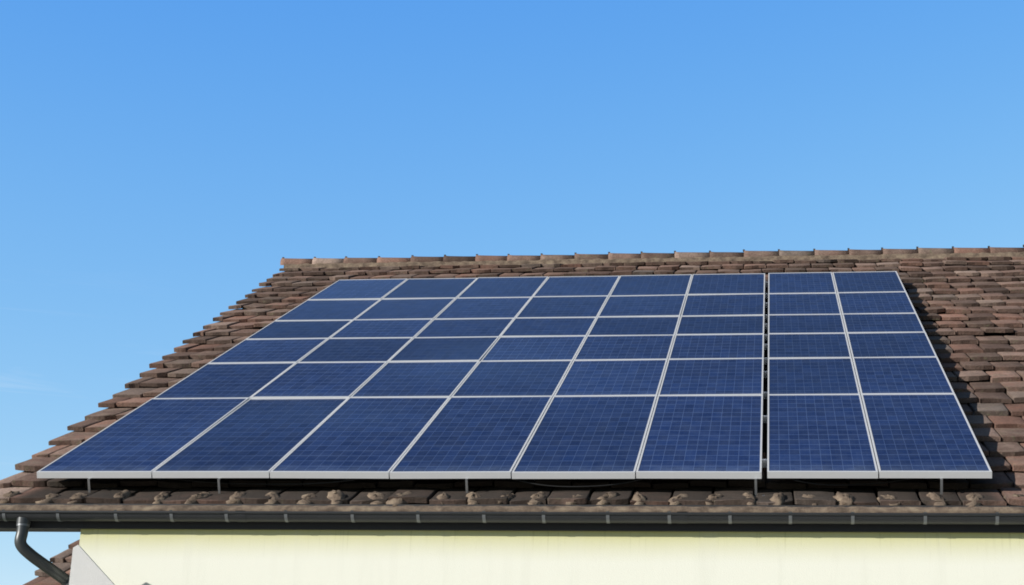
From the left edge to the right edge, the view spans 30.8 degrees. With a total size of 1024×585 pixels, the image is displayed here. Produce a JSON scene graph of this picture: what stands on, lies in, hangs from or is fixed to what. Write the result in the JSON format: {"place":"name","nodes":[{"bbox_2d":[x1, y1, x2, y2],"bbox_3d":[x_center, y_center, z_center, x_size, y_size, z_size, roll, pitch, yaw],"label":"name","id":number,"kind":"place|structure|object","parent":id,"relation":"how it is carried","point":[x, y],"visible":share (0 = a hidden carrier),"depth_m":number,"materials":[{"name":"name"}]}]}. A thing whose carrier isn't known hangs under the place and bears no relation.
{"place":"outdoors","nodes":[
{"label":"outdoors","id":0,"kind":"place"},
{"bbox_2d":[23,539,79,584],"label":"annex roof tiles","id":1,"kind":"object","parent":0,"point":[62,560],"visible":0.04,"depth_m":16.91,"materials":[{"name":"brown tile"}]},
{"bbox_2d":[0,0,1023,584],"label":"sky","id":2,"kind":"structure","parent":0,"point":[161,161],"materials":[{"name":"blue"}]},
{"bbox_2d":[79,529,1023,584],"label":"house walls","id":3,"kind":"structure","parent":0,"point":[250,557],"depth_m":12.26,"materials":[{"name":"beige paint"}]},
{"bbox_3d":[3.388,1.729,21.105,10.242,5.710,17.366,-1,-19,8],"label":"house","id":4,"kind":"object","parent":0,"visible":0},
{"bbox_2d":[0,529,80,531],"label":"soffit","id":5,"kind":"structure","parent":4,"relation":"attached to","point":[44,530],"depth_m":12.90,"materials":[{"name":"grey"}]},
{"bbox_2d":[14,517,69,584],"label":"downpipe","id":6,"kind":"object","parent":4,"relation":"attached to","point":[37,559],"visible":0.92,"depth_m":12.71,"materials":[{"name":"grey metal"}]},
{"bbox_2d":[0,490,1023,512],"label":"roof tiles","id":7,"kind":"object","parent":4,"relation":"on","point":[333,496],"visible":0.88,"depth_m":12.40,"materials":[{"name":"brown tile"}]},
{"bbox_2d":[0,503,1023,532],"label":"fascia","id":8,"kind":"structure","parent":4,"relation":"attached to","point":[912,528],"depth_m":12.32,"materials":[{"name":"brown"}]},
{"bbox_2d":[0,510,1023,524],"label":"gutter","id":9,"kind":"object","parent":8,"relation":"attached to","point":[731,517],"visible":1,"depth_m":12.24,"materials":[{"name":"brown"}]},
{"bbox_2d":[205,260,1018,503],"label":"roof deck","id":10,"kind":"structure","parent":4,"relation":"on","point":[765,412],"depth_m":17.97,"materials":[{"name":"brown"}]},
{"bbox_2d":[0,256,1023,505],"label":"roof tiles","id":11,"kind":"object","parent":10,"relation":"on","point":[982,294],"visible":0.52,"depth_m":15.48,"materials":[{"name":"tile"}]},
{"bbox_2d":[37,271,991,478],"bbox_3d":[0.540,0.536,17.345,6.592,4.486,8.373,-1,-19,8],"label":"solar array","id":12,"kind":"object","parent":11,"relation":"on","point":[618,377],"visible":1,"depth_m":15.41,"materials":[{"name":"glass"}]},
{"bbox_2d":[87,478,942,496],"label":"mounting brackets","id":13,"kind":"object","parent":11,"relation":"on","point":[466,484],"visible":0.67,"depth_m":12.73,"materials":[{"name":"silver metal"}]},
{"bbox_2d":[166,478,912,486],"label":"module cables","id":14,"kind":"object","parent":11,"relation":"on","point":[523,481],"visible":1,"depth_m":12.69,"materials":[{"name":"black plastic"}]},
{"bbox_2d":[280,245,1023,267],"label":"ridge caps","id":15,"kind":"object","parent":11,"relation":"on","point":[779,254],"visible":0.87,"depth_m":24.29,"materials":[{"name":"tile"}]},
{"label":"paved yard","id":16,"kind":"structure","parent":0,"visible":0},
{"bbox_2d":[69,545,114,584],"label":"gable wall","id":17,"kind":"structure","parent":16,"relation":"on","point":[85,569],"depth_m":12.35,"materials":[{"name":"white paint"}]}
]}

